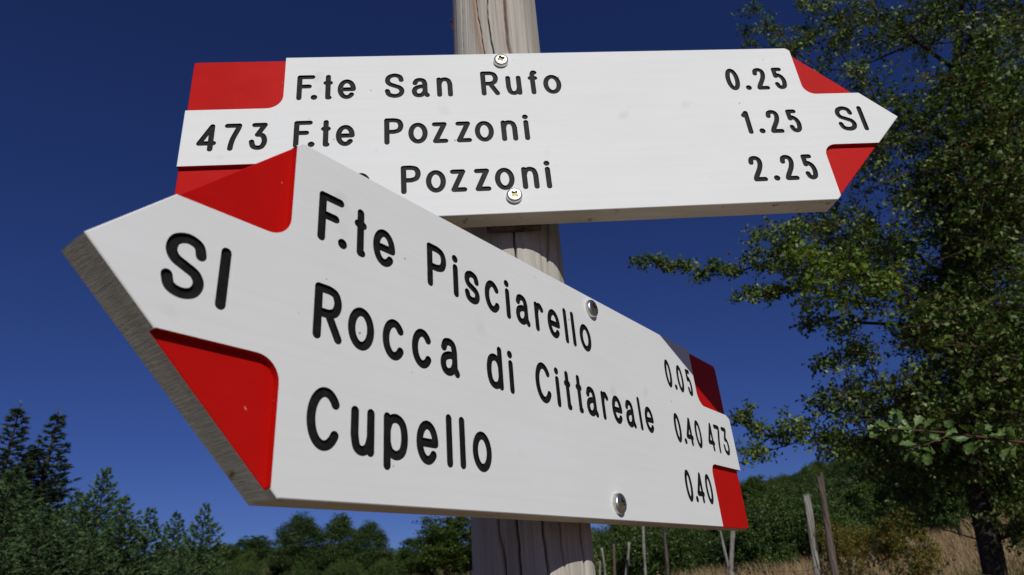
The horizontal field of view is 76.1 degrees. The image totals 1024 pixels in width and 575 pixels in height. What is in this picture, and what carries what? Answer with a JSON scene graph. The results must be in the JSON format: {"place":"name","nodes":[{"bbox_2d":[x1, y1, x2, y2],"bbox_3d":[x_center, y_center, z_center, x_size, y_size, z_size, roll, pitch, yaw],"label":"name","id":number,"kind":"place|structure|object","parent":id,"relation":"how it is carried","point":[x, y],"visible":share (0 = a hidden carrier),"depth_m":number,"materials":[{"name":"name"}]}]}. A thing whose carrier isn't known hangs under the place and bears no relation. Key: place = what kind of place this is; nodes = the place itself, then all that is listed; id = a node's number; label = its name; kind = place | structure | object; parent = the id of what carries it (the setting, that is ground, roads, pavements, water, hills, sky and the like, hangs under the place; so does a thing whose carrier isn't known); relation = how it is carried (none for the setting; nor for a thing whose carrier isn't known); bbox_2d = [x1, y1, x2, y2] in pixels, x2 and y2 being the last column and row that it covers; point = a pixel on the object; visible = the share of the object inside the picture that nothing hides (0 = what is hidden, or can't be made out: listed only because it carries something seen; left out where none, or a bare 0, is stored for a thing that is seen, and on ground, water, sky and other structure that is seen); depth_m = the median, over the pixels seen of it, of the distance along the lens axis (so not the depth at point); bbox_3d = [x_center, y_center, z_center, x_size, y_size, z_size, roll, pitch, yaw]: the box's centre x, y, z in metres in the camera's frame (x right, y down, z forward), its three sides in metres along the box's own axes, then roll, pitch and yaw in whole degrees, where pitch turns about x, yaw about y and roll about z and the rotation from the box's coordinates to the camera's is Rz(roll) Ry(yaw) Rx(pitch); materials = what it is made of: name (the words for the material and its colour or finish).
{"place":"outdoors","nodes":[
{"label":"outdoors","id":0,"kind":"place"},
{"bbox_2d":[440,555,449,574],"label":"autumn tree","id":1,"kind":"object","parent":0,"point":[447,571],"visible":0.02,"depth_m":30.94,"materials":[{"name":"green plant"}]},
{"bbox_2d":[0,0,1023,555],"label":"sky","id":2,"kind":"structure","parent":0,"point":[95,94],"materials":[{"name":"blue"}]},
{"bbox_2d":[223,475,1016,574],"bbox_3d":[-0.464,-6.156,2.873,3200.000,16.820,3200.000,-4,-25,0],"label":"ground","id":3,"kind":"structure","parent":0,"point":[776,574],"depth_m":38.62,"materials":[{"name":"soil"}]},
{"bbox_2d":[0,400,47,566],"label":"spruce tree","id":4,"kind":"object","parent":3,"relation":"on","point":[6,453],"visible":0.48,"depth_m":16.68,"materials":[{"name":"green plant"}]},
{"bbox_2d":[1,443,62,536],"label":"spruce tree","id":5,"kind":"object","parent":3,"relation":"on","point":[38,477],"visible":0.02,"depth_m":18.33,"materials":[{"name":"green plant"}]},
{"bbox_2d":[0,463,67,574],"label":"cedar tree","id":6,"kind":"object","parent":3,"relation":"on","point":[12,519],"visible":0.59,"depth_m":9.94,"materials":[{"name":"green plant"}]},
{"bbox_2d":[0,502,89,574],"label":"cedar tree","id":7,"kind":"object","parent":3,"relation":"on","point":[21,555],"visible":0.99,"depth_m":9.23,"materials":[{"name":"green plant"}]},
{"bbox_2d":[0,407,91,568],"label":"spruce tree","id":8,"kind":"object","parent":3,"relation":"on","point":[46,486],"visible":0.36,"depth_m":17.68,"materials":[{"name":"green plant"}]},
{"bbox_2d":[33,487,88,564],"bbox_3d":[-10.122,6.365,14.713,3.312,3.686,3.606,-4,-25,-2],"label":"cedar tree","id":9,"kind":"object","parent":3,"relation":"on","point":[68,508],"visible":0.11,"depth_m":15.11,"materials":[{"name":"green plant"}]},
{"bbox_2d":[49,526,126,574],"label":"cedar tree","id":10,"kind":"object","parent":3,"relation":"on","point":[98,550],"visible":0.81,"depth_m":9.94,"materials":[{"name":"green plant"}]},
{"bbox_2d":[38,465,161,574],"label":"cedar tree","id":11,"kind":"object","parent":3,"relation":"on","point":[93,514],"visible":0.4,"depth_m":13.73,"materials":[{"name":"green plant"}]},
{"bbox_2d":[67,492,164,574],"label":"cedar tree","id":12,"kind":"object","parent":3,"relation":"on","point":[113,542],"visible":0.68,"depth_m":12.60,"materials":[{"name":"green plant"}]},
{"bbox_2d":[109,507,182,574],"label":"cedar tree","id":13,"kind":"object","parent":3,"relation":"on","point":[154,533],"visible":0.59,"depth_m":13.22,"materials":[{"name":"green plant"}]},
{"bbox_2d":[146,512,206,574],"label":"cedar tree","id":14,"kind":"object","parent":3,"relation":"on","point":[175,515],"visible":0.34,"depth_m":14.33,"materials":[{"name":"green plant"}]},
{"bbox_2d":[162,542,205,574],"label":"cedar tree","id":15,"kind":"object","parent":3,"relation":"on","point":[175,568],"visible":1,"depth_m":10.43,"materials":[{"name":"green plant"}]},
{"bbox_2d":[155,501,231,574],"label":"cedar tree","id":16,"kind":"object","parent":3,"relation":"on","point":[199,552],"visible":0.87,"depth_m":13.21,"materials":[{"name":"green plant"}]},
{"bbox_2d":[207,542,244,565],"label":"broadleaf tree","id":17,"kind":"object","parent":3,"relation":"on","point":[232,555],"visible":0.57,"depth_m":47.89,"materials":[{"name":"green plant"}]},
{"bbox_2d":[234,535,274,566],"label":"broadleaf tree","id":18,"kind":"object","parent":3,"relation":"on","point":[261,546],"visible":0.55,"depth_m":51.83,"materials":[{"name":"green plant"}]},
{"bbox_2d":[263,511,327,572],"bbox_3d":[-12.914,15.444,39.444,3.999,3.797,3.802,-4,-25,0],"label":"broadleaf tree","id":19,"kind":"object","parent":3,"relation":"on","point":[296,533],"visible":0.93,"depth_m":38.89,"materials":[{"name":"green plant"}]},
{"bbox_2d":[316,512,360,568],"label":"broadleaf tree","id":20,"kind":"object","parent":3,"relation":"on","point":[337,532],"visible":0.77,"depth_m":40.21,"materials":[{"name":"green plant"}]},
{"bbox_2d":[348,519,395,570],"bbox_3d":[-8.630,15.900,40.206,2.989,3.264,3.144,-24,-32,36],"label":"broadleaf tree","id":21,"kind":"object","parent":3,"relation":"on","point":[370,539],"visible":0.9,"depth_m":39.80,"materials":[{"name":"green plant"}]},
{"bbox_2d":[393,525,468,574],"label":"broadleaf tree","id":22,"kind":"object","parent":3,"relation":"on","point":[412,565],"visible":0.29,"depth_m":30.71,"materials":[{"name":"green plant"}]},
{"bbox_2d":[410,515,472,574],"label":"broadleaf tree","id":23,"kind":"object","parent":3,"relation":"on","point":[453,553],"visible":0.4,"depth_m":27.32,"materials":[{"name":"green plant"}]},
{"bbox_2d":[449,0,595,574],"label":"wooden post","id":24,"kind":"object","parent":3,"relation":"on","point":[513,547],"visible":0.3,"depth_m":0.48,"materials":[{"name":"grey wood"}]},
{"bbox_2d":[61,144,747,530],"bbox_3d":[0.029,0.067,0.410,0.030,0.150,0.552,-22,-30,32],"label":"arrow sign","id":25,"kind":"object","parent":24,"relation":"attached to","point":[303,326],"visible":1,"depth_m":0.29,"materials":[{"name":"white paint"}]},
{"bbox_2d":[175,48,897,232],"bbox_3d":[0.035,-0.117,0.508,0.552,0.152,0.029,-3,-25,-6],"label":"arrow sign","id":26,"kind":"object","parent":24,"relation":"attached to","point":[506,143],"visible":0.97,"depth_m":0.50,"materials":[{"name":"white paint"}]},
{"bbox_2d":[108,409,1023,569],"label":"hillside wood","id":27,"kind":"object","parent":3,"relation":"on","point":[810,473],"visible":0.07,"depth_m":23.72,"materials":[{"name":"green plant"}]},
{"bbox_2d":[164,404,1023,574],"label":"scrub thicket","id":28,"kind":"object","parent":3,"relation":"on","point":[770,540],"visible":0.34,"depth_m":17.64,"materials":[{"name":"green plant"}]},
{"bbox_2d":[600,547,605,574],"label":"fence stake","id":29,"kind":"object","parent":3,"relation":"on","point":[603,559],"visible":1,"depth_m":14.65,"materials":[{"name":"grey wood"}]},
{"bbox_2d":[612,543,615,574],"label":"fence stake","id":30,"kind":"object","parent":3,"relation":"on","point":[614,563],"visible":1,"depth_m":13.68,"materials":[{"name":"wood"}]},
{"bbox_2d":[625,541,630,574],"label":"fence stake","id":31,"kind":"object","parent":3,"relation":"on","point":[627,559],"visible":1,"depth_m":13.21,"materials":[{"name":"grey wood"}]},
{"bbox_2d":[606,524,651,533],"bbox_3d":[4.567,9.532,24.742,2.024,2.201,1.950,0,-25,-9],"label":"broadleaf tree","id":32,"kind":"object","parent":3,"relation":"on","point":[612,528],"visible":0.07,"depth_m":24.59,"materials":[{"name":"green plant"}]},
{"bbox_2d":[642,526,646,574],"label":"fence stake","id":33,"kind":"object","parent":3,"relation":"on","point":[644,550],"visible":0.84,"depth_m":12.31,"materials":[{"name":"grey wood"}]},
{"bbox_2d":[617,529,820,550],"bbox_3d":[2.697,3.576,9.272,1.714,0.679,11.855,-4,-25,0],"label":"fence wire","id":34,"kind":"object","parent":33,"relation":"attached to","point":[743,542],"visible":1,"depth_m":7.34,"materials":[{"name":"brown"}]},
{"bbox_2d":[620,560,819,571],"bbox_3d":[2.666,3.826,9.168,1.667,0.458,11.840,-4,-25,0],"label":"fence wire","id":35,"kind":"object","parent":33,"relation":"attached to","point":[762,571],"visible":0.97,"depth_m":5.05,"materials":[{"name":"brown"}]},
{"bbox_2d":[662,527,668,574],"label":"fence stake","id":36,"kind":"object","parent":3,"relation":"on","point":[665,553],"visible":0.98,"depth_m":11.77,"materials":[{"name":"wood"}]},
{"bbox_2d":[719,530,728,569],"bbox_3d":[3.518,4.592,10.515,0.121,1.633,0.057,-7,-25,7],"label":"fence stake","id":37,"kind":"object","parent":3,"relation":"on","point":[724,550],"visible":0.77,"depth_m":10.65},
{"bbox_2d":[728,531,734,574],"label":"fence stake","id":38,"kind":"object","parent":3,"relation":"on","point":[731,553],"visible":0.77,"depth_m":10.59,"materials":[{"name":"grey wood"}]},
{"bbox_2d":[739,474,772,505],"bbox_3d":[11.138,9.994,30.610,2.051,2.316,2.130,-3,-25,-3],"label":"broadleaf tree","id":39,"kind":"object","parent":3,"relation":"on","point":[748,490],"visible":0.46,"depth_m":30.36,"materials":[{"name":"green plant"}]},
{"bbox_2d":[776,481,817,507],"bbox_3d":[9.678,7.697,21.898,1.716,2.282,1.760,-10,-26,13],"label":"broadleaf tree","id":40,"kind":"object","parent":3,"relation":"on","point":[798,491],"visible":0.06,"depth_m":22.10,"materials":[{"name":"green plant"}]},
{"bbox_2d":[598,500,1023,574],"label":"dry grass","id":41,"kind":"structure","parent":3,"relation":"on","point":[960,551],"depth_m":12.87,"materials":[{"name":"beige plant"}]},
{"bbox_2d":[803,493,821,574],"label":"fence stake","id":42,"kind":"object","parent":3,"relation":"on","point":[809,518],"visible":0.98,"depth_m":4.11,"materials":[{"name":"grey wood"}]},
{"bbox_2d":[627,0,1023,574],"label":"hawthorn tree","id":43,"kind":"object","parent":3,"relation":"on","point":[969,336],"visible":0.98,"depth_m":4.26,"materials":[{"name":"green plant"}]},
{"bbox_2d":[866,409,1023,466],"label":"branch","id":44,"kind":"object","parent":43,"relation":"attached to","point":[927,456],"visible":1,"depth_m":1.27,"materials":[{"name":"green plant"}]},
{"bbox_2d":[817,472,838,574],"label":"fence stake","id":45,"kind":"object","parent":3,"relation":"on","point":[833,564],"visible":1,"depth_m":3.74,"materials":[{"name":"wood"}]},
{"bbox_2d":[815,519,877,574],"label":"autumn shrub","id":46,"kind":"object","parent":3,"relation":"on","point":[844,542],"visible":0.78,"depth_m":9.98,"materials":[{"name":"green plant"}]},
{"bbox_2d":[854,506,949,574],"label":"autumn shrub","id":47,"kind":"object","parent":3,"relation":"on","point":[892,549],"visible":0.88,"depth_m":8.42,"materials":[{"name":"green plant"}]},
{"bbox_2d":[912,455,970,544],"bbox_3d":[9.093,4.414,13.660,1.400,2.136,1.387,-1,-25,-8],"label":"broadleaf tree","id":48,"kind":"object","parent":3,"relation":"on","point":[948,511],"visible":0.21,"depth_m":13.33,"materials":[{"name":"green plant"}]},
{"bbox_2d":[931,556,1023,574],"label":"green undergrowth","id":49,"kind":"object","parent":3,"relation":"on","point":[1017,571],"visible":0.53,"depth_m":7.57,"materials":[{"name":"green plant"}]},
{"bbox_2d":[658,540,955,574],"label":"seeding grass","id":50,"kind":"structure","parent":0,"point":[873,561],"depth_m":5.41,"materials":[{"name":"beige plant"}]}
]}

